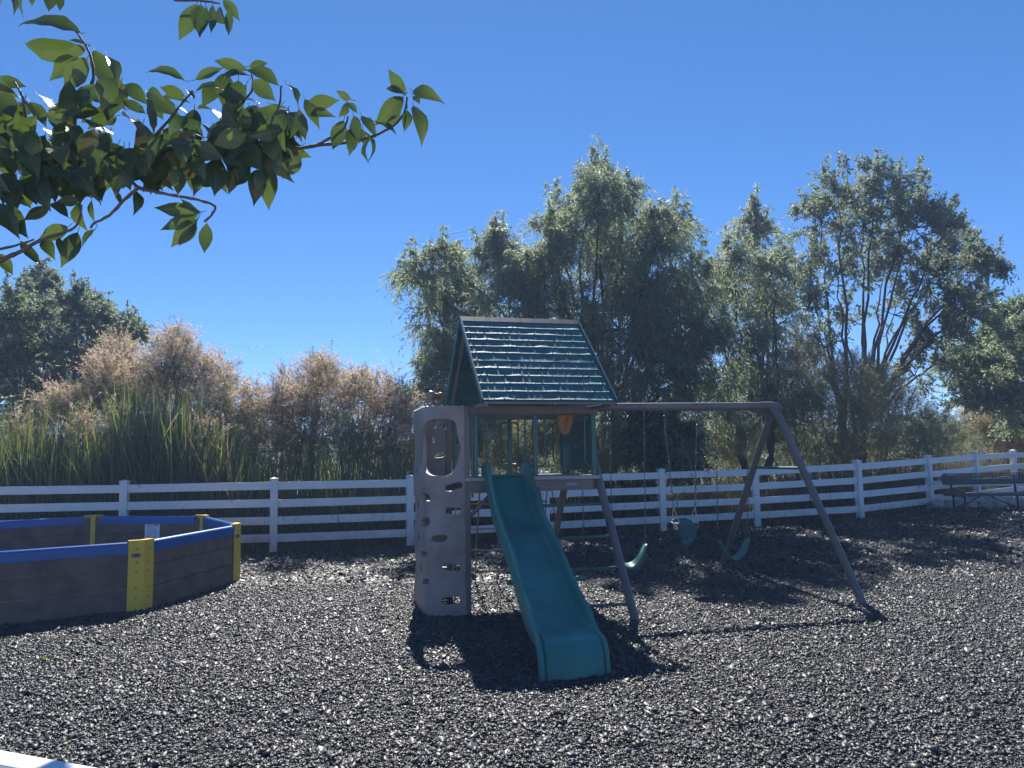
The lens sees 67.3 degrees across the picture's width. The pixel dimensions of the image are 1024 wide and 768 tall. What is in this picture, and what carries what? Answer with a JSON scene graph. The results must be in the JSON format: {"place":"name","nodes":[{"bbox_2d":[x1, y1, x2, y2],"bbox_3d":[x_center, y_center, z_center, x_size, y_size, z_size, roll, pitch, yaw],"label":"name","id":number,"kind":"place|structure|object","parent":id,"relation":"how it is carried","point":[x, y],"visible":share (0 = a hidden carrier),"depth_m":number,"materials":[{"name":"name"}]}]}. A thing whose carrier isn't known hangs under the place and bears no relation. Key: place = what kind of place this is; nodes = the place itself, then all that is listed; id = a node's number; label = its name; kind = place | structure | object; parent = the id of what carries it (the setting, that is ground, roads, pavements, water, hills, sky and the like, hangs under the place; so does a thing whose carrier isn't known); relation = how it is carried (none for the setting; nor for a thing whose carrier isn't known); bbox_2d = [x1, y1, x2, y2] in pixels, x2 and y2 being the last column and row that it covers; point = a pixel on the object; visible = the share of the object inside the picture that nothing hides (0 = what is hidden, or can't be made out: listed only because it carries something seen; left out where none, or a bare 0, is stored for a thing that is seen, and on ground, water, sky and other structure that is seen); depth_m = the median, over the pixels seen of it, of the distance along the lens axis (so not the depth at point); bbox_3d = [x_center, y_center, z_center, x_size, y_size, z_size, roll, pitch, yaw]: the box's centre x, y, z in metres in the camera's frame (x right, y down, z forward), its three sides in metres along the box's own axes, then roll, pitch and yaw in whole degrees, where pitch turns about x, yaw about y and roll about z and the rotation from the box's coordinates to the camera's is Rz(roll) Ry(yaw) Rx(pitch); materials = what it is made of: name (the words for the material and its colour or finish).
{"place":"outdoors","nodes":[
{"label":"outdoors","id":0,"kind":"place"},
{"bbox_2d":[0,0,1023,464],"label":"sky","id":1,"kind":"structure","parent":0,"point":[712,100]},
{"bbox_2d":[2,462,1022,553],"bbox_3d":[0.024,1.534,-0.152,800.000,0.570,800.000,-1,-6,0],"label":"ground","id":2,"kind":"structure","parent":0,"point":[321,548],"depth_m":16.36,"materials":[{"name":"plant"}]},
{"bbox_2d":[0,384,30,433],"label":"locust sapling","id":3,"kind":"object","parent":2,"relation":"on","point":[12,404],"visible":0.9,"depth_m":14.78,"materials":[{"name":"green plant"}]},
{"bbox_2d":[0,750,94,767],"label":"fence","id":4,"kind":"object","parent":2,"relation":"on","point":[11,760],"depth_m":1.31,"materials":[{"name":"white plastic"}]},
{"bbox_2d":[0,367,109,452],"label":"tamarisk bush","id":5,"kind":"object","parent":2,"relation":"on","point":[60,400],"visible":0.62,"depth_m":16.03,"materials":[{"name":"beige plant"}]},
{"bbox_2d":[0,255,155,447],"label":"olive tree","id":6,"kind":"object","parent":2,"relation":"on","point":[28,344],"visible":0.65,"depth_m":19.48,"materials":[{"name":"green plant"}]},
{"bbox_2d":[55,322,175,448],"bbox_3d":[-8.618,0.882,16.881,2.725,5.005,3.320,3,-7,-36],"label":"tamarisk bush","id":7,"kind":"object","parent":2,"relation":"on","point":[110,359],"visible":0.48,"depth_m":16.70,"materials":[{"name":"beige plant"}]},
{"bbox_2d":[0,391,276,481],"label":"tamarisk bush","id":8,"kind":"object","parent":2,"relation":"on","point":[23,428],"visible":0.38,"depth_m":14.71,"materials":[{"name":"leaf"},{"name":"bark"}]},
{"bbox_2d":[126,315,271,457],"bbox_3d":[-6.756,0.898,16.430,3.564,4.824,2.715,-1,-6,0],"label":"tamarisk bush","id":9,"kind":"object","parent":2,"relation":"on","point":[177,358],"visible":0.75,"depth_m":16.01,"materials":[{"name":"beige plant"}]},
{"bbox_2d":[0,366,435,549],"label":"reed bed","id":10,"kind":"object","parent":2,"relation":"on","point":[164,468],"visible":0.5,"depth_m":14.24,"materials":[{"name":"green plant"}]},
{"bbox_2d":[0,0,444,274],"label":"cherry tree","id":11,"kind":"object","parent":2,"relation":"on","point":[70,162],"visible":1,"depth_m":2.81,"materials":[{"name":"green plant"}]},
{"bbox_2d":[213,338,375,498],"bbox_3d":[-4.654,1.201,16.016,3.336,4.098,3.846,3,-7,-33],"label":"tamarisk bush","id":12,"kind":"object","parent":2,"relation":"on","point":[320,368],"visible":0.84,"depth_m":15.69,"materials":[{"name":"brown plant"}]},
{"bbox_2d":[309,351,443,495],"bbox_3d":[-2.713,1.243,15.918,2.992,3.938,2.699,1,-6,-21],"label":"tamarisk bush","id":13,"kind":"object","parent":2,"relation":"on","point":[401,412],"visible":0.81,"depth_m":15.69,"materials":[{"name":"brown plant"}]},
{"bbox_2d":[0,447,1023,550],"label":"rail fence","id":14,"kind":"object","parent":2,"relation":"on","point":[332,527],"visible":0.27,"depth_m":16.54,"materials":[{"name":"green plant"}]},
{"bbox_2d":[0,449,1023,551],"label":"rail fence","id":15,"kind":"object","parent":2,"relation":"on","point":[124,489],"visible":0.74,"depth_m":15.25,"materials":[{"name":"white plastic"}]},
{"bbox_2d":[0,506,1023,767],"bbox_3d":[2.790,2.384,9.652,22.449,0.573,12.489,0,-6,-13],"label":"rubber mulch","id":16,"kind":"object","parent":2,"relation":"on","point":[166,662],"visible":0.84,"depth_m":6.07,"materials":[{"name":"grey rubber"}]},
{"bbox_2d":[40,653,56,659],"bbox_3d":[-3.954,2.330,6.554,0.120,0.045,0.139,-5,-7,33],"label":"weed","id":17,"kind":"object","parent":16,"relation":"on","point":[48,656],"visible":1,"depth_m":6.57,"materials":[{"name":"green plant"}]},
{"bbox_2d":[0,515,240,625],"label":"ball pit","id":18,"kind":"object","parent":16,"relation":"on","point":[202,553],"visible":0.96,"depth_m":8.97,"materials":[{"name":"brown wood"}]},
{"bbox_2d":[144,523,159,538],"bbox_3d":[-5.938,2.487,12.682,0.276,0.420,0.014,-2,-6,11],"label":"placard","id":19,"kind":"object","parent":18,"relation":"attached to","point":[152,530],"visible":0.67,"depth_m":12.69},
{"bbox_2d":[413,316,866,681],"bbox_3d":[1.436,0.935,8.791,4.837,3.645,4.994,1,-6,-14],"label":"playset","id":20,"kind":"object","parent":16,"relation":"on","point":[509,370],"visible":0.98,"depth_m":8.50,"materials":[{"name":"brown paint"}]},
{"bbox_2d":[503,490,585,584],"bbox_3d":[0.351,1.758,8.925,0.978,1.055,0.236,1,-6,-14],"label":"hanging bar","id":21,"kind":"object","parent":20,"relation":"hanging from","point":[577,578],"visible":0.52,"depth_m":8.93,"materials":[{"name":"grey metal"}]},
{"bbox_2d":[608,411,647,569],"bbox_3d":[1.454,1.293,9.584,0.489,1.982,0.159,1,-6,-14],"label":"belt swing","id":22,"kind":"object","parent":20,"relation":"hanging from","point":[635,563],"visible":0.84,"depth_m":9.56,"materials":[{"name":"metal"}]},
{"bbox_2d":[663,411,699,545],"bbox_3d":[2.182,1.178,9.777,0.515,1.737,0.280,1,-6,-14],"label":"bucket swing","id":23,"kind":"object","parent":20,"relation":"hanging from","point":[684,529],"visible":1,"depth_m":9.70,"materials":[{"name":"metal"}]},
{"bbox_2d":[715,410,749,559],"bbox_3d":[2.864,1.283,9.949,0.519,1.934,0.158,1,-6,-14],"label":"belt swing","id":24,"kind":"object","parent":20,"relation":"hanging from","point":[740,553],"visible":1,"depth_m":9.89,"materials":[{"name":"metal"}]},
{"bbox_2d":[927,499,946,507],"bbox_3d":[9.747,2.783,17.658,0.433,0.268,0.336,-1,-6,0],"label":"boulder","id":25,"kind":"object","parent":16,"relation":"on","point":[935,503],"visible":0.79,"depth_m":17.55,"materials":[{"name":"stone"}]},
{"bbox_2d":[945,501,955,507],"bbox_3d":[10.059,2.787,17.642,0.369,0.216,0.220,-1,-6,0],"label":"boulder","id":26,"kind":"object","parent":16,"relation":"on","point":[949,504],"visible":0.57,"depth_m":17.56,"materials":[{"name":"stone"}]},
{"bbox_2d":[955,498,970,507],"bbox_3d":[10.340,2.764,17.639,0.518,0.292,0.362,-1,-6,0],"label":"boulder","id":27,"kind":"object","parent":16,"relation":"on","point":[959,501],"visible":0.41,"depth_m":17.55,"materials":[{"name":"stone"}]},
{"bbox_2d":[966,502,977,507],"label":"boulder","id":28,"kind":"object","parent":16,"relation":"on","point":[972,504],"visible":0.55,"depth_m":17.28,"materials":[{"name":"stone"}]},
{"bbox_2d":[966,497,985,507],"bbox_3d":[10.688,2.756,17.656,0.611,0.388,0.471,-1,-6,0],"label":"boulder","id":29,"kind":"object","parent":16,"relation":"on","point":[978,500],"visible":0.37,"depth_m":17.50,"materials":[{"name":"stone"}]},
{"bbox_2d":[978,501,994,507],"bbox_3d":[10.710,2.755,17.346,0.337,0.219,0.252,-1,-6,0],"label":"boulder","id":30,"kind":"object","parent":16,"relation":"on","point":[985,504],"visible":0.63,"depth_m":17.26,"materials":[{"name":"stone"}]},
{"bbox_2d":[984,496,1004,503],"bbox_3d":[11.025,2.736,17.620,0.532,0.342,0.459,-5,-7,34],"label":"boulder","id":31,"kind":"object","parent":16,"relation":"on","point":[990,499],"visible":0.33,"depth_m":17.52,"materials":[{"name":"stone"}]},
{"bbox_2d":[993,502,1006,507],"bbox_3d":[11.002,2.740,17.349,0.287,0.182,0.218,-3,-6,17],"label":"boulder","id":32,"kind":"object","parent":16,"relation":"on","point":[997,504],"visible":0.7,"depth_m":17.27,"materials":[{"name":"stone"}]},
{"bbox_2d":[999,496,1016,506],"bbox_3d":[11.331,2.734,17.646,0.470,0.312,0.410,-1,-6,0],"label":"boulder","id":33,"kind":"object","parent":16,"relation":"on","point":[1010,501],"visible":0.47,"depth_m":17.49,"materials":[{"name":"stone"}]},
{"bbox_2d":[1009,496,1023,505],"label":"boulder","id":34,"kind":"object","parent":16,"relation":"on","point":[1021,500],"visible":0.38,"depth_m":17.51,"materials":[{"name":"stone"}]},
{"bbox_2d":[9,406,1023,498],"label":"thicket","id":35,"kind":"object","parent":2,"relation":"on","point":[540,470],"visible":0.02,"depth_m":31.01,"materials":[{"name":"green plant"}]},
{"bbox_2d":[433,413,643,513],"bbox_3d":[0.610,1.752,16.963,5.470,3.045,3.662,-1,-6,0],"label":"tamarisk bush","id":36,"kind":"object","parent":2,"relation":"on","point":[602,448],"visible":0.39,"depth_m":17.00,"materials":[{"name":"plant"}]},
{"bbox_2d":[377,132,777,506],"bbox_3d":[1.262,-1.315,19.090,9.578,9.684,6.109,-1,-6,0],"label":"willow tree","id":37,"kind":"object","parent":2,"relation":"on","point":[658,310],"visible":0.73,"depth_m":17.71,"materials":[{"name":"green plant"}]},
{"bbox_2d":[613,385,714,532],"bbox_3d":[3.311,1.658,17.054,2.493,3.295,1.764,-1,-6,0],"label":"leafy shrub","id":38,"kind":"object","parent":2,"relation":"on","point":[633,435],"visible":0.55,"depth_m":16.75,"materials":[{"name":"green plant"}]},
{"bbox_2d":[686,183,822,490],"bbox_3d":[6.147,-1.165,19.796,3.640,9.253,5.055,-3,-6,22],"label":"willow tree","id":39,"kind":"object","parent":2,"relation":"on","point":[768,302],"visible":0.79,"depth_m":19.03,"materials":[{"name":"green plant"}]},
{"bbox_2d":[699,325,992,489],"bbox_3d":[8.267,0.666,19.672,8.534,5.082,3.514,-1,-6,0],"label":"tamarisk bush","id":40,"kind":"object","parent":2,"relation":"on","point":[862,375],"visible":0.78,"depth_m":19.35,"materials":[{"name":"green plant"}]},
{"bbox_2d":[769,148,1018,484],"bbox_3d":[10.355,-1.652,20.665,6.511,9.862,4.662,-2,-6,13],"label":"olive tree","id":41,"kind":"object","parent":2,"relation":"on","point":[981,260],"visible":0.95,"depth_m":20.62,"materials":[{"name":"green plant"}]},
{"bbox_2d":[929,288,1023,395],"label":"leafy tree","id":42,"kind":"object","parent":2,"relation":"on","point":[1005,312],"visible":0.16,"depth_m":27.66,"materials":[{"name":"green plant"}]},
{"bbox_2d":[930,299,1023,445],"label":"olive tree","id":43,"kind":"object","parent":2,"relation":"on","point":[1001,390],"visible":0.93,"depth_m":20.32,"materials":[{"name":"green plant"}]},
{"bbox_2d":[933,481,1023,500],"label":"fence","id":44,"kind":"object","parent":2,"relation":"on","point":[942,497],"visible":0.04,"depth_m":18.11,"materials":[{"name":"white plastic"}]},
{"bbox_2d":[941,472,1023,509],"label":"picnic table","id":45,"kind":"object","parent":2,"relation":"on","point":[1014,480],"visible":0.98,"depth_m":17.14,"materials":[{"name":"black paint"}]},
{"bbox_2d":[951,402,1023,470],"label":"tamarisk bush","id":46,"kind":"object","parent":2,"relation":"on","point":[998,443],"visible":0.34,"depth_m":24.13,"materials":[{"name":"beige plant"}]}
]}

